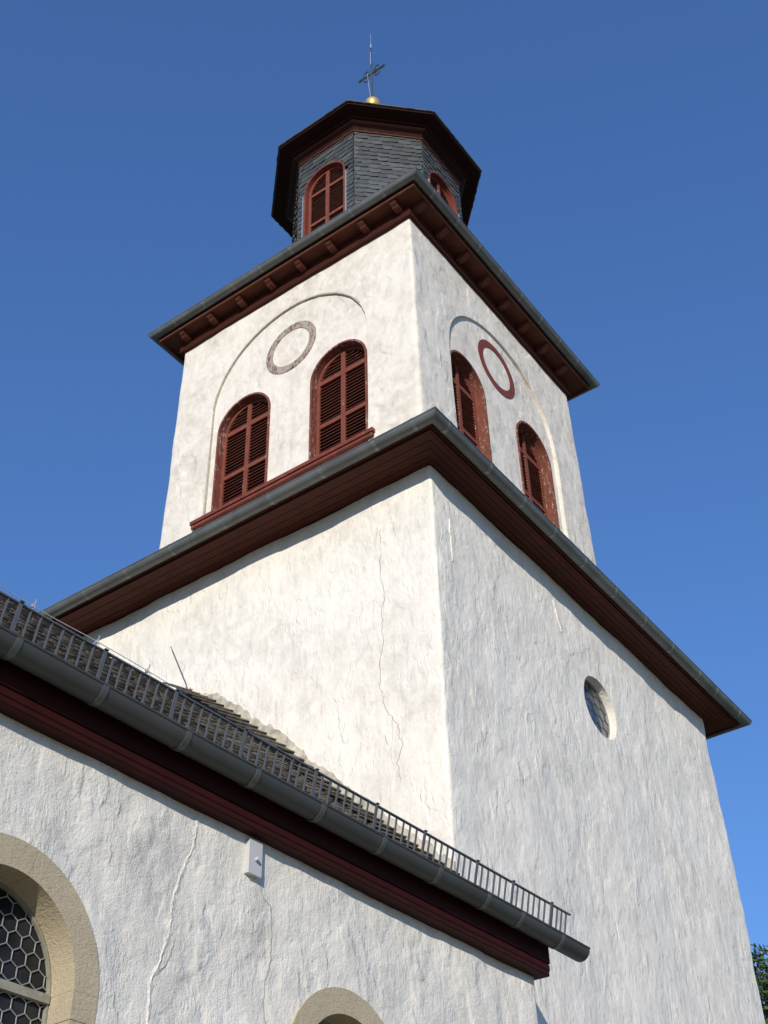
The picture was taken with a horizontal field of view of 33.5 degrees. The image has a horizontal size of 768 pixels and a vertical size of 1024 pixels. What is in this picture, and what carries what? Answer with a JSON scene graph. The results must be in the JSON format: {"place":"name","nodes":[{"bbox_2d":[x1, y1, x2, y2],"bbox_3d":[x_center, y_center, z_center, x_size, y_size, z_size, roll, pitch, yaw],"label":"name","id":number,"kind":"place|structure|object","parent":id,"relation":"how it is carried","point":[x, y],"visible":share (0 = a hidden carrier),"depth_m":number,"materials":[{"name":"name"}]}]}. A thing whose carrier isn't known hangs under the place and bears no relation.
{"place":"outdoors","nodes":[
{"label":"outdoors","id":0,"kind":"place"},
{"bbox_2d":[0,0,767,1003],"label":"sky","id":1,"kind":"structure","parent":0,"point":[620,147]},
{"label":"ground","id":2,"kind":"structure","parent":0,"visible":0},
{"bbox_2d":[0,586,589,1023],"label":"church nave","id":3,"kind":"structure","parent":2,"relation":"on","point":[138,808],"depth_m":9.22,"materials":[{"name":"paint"}]},
{"bbox_2d":[0,832,98,1023],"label":"arched window","id":4,"kind":"structure","parent":3,"relation":"in","point":[27,979],"depth_m":7.96,"materials":[{"name":"stone"}]},
{"bbox_2d":[244,838,262,878],"bbox_3d":[-0.978,2.610,9.612,0.099,0.268,0.142,-28,-46,28],"label":"wall box","id":5,"kind":"object","parent":3,"relation":"attached to","point":[253,859],"visible":1,"depth_m":9.58,"materials":[{"name":"white plastic"}]},
{"bbox_2d":[291,987,383,1023],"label":"arched window","id":6,"kind":"structure","parent":3,"relation":"in","point":[332,1005],"depth_m":9.74,"materials":[{"name":"stone"}]},
{"bbox_2d":[36,33,765,1023],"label":"church tower","id":7,"kind":"structure","parent":2,"relation":"on","point":[370,571],"depth_m":18.44,"materials":[{"name":"paint"}]},
{"bbox_2d":[211,392,270,510],"bbox_3d":[-2.434,-1.058,22.601,1.248,2.584,0.275,-26,-46,26],"label":"louvre window","id":8,"kind":"structure","parent":7,"relation":"in","point":[242,446],"depth_m":22.79,"materials":[{"name":"paint"}]},
{"bbox_2d":[301,161,346,237],"bbox_3d":[-1.225,-6.693,27.585,1.194,2.429,0.255,-26,-46,26],"label":"lantern window","id":9,"kind":"structure","parent":7,"relation":"in","point":[325,198],"depth_m":27.83,"materials":[{"name":"paint"}]},
{"bbox_2d":[308,339,367,459],"bbox_3d":[-0.699,-1.897,21.649,1.228,2.574,0.275,-26,-46,26],"label":"louvre window","id":10,"kind":"structure","parent":7,"relation":"in","point":[338,410],"depth_m":21.84,"materials":[{"name":"paint"}]},
{"bbox_2d":[428,171,459,217],"bbox_3d":[1.242,-6.503,27.892,0.255,2.429,1.194,-26,-46,26],"label":"lantern window","id":11,"kind":"structure","parent":7,"relation":"in","point":[435,179],"depth_m":28.64,"materials":[{"name":"paint"}]},
{"bbox_2d":[450,350,491,461],"bbox_3d":[1.341,-1.708,21.929,0.325,2.559,1.198,-26,-46,26],"label":"louvre window","id":12,"kind":"structure","parent":7,"relation":"in","point":[469,394],"depth_m":22.45,"materials":[{"name":"paint"}]},
{"bbox_2d":[516,420,559,528],"bbox_3d":[2.680,-0.561,23.359,0.325,2.579,1.238,-26,-46,26],"label":"louvre window","id":13,"kind":"structure","parent":7,"relation":"in","point":[536,474],"depth_m":23.83,"materials":[{"name":"paint"}]},
{"bbox_2d":[584,679,609,738],"bbox_3d":[3.044,2.901,18.642,0.035,0.976,0.976,-26,-46,26],"label":"round window","id":14,"kind":"structure","parent":7,"relation":"in","point":[595,705],"depth_m":18.79,"materials":[{"name":"clear glass"}]},
{"bbox_2d":[750,943,767,1023],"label":"leafy tree","id":15,"kind":"object","parent":2,"relation":"on","point":[762,983],"visible":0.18,"depth_m":24.92,"materials":[{"name":"green plant"}]}
]}

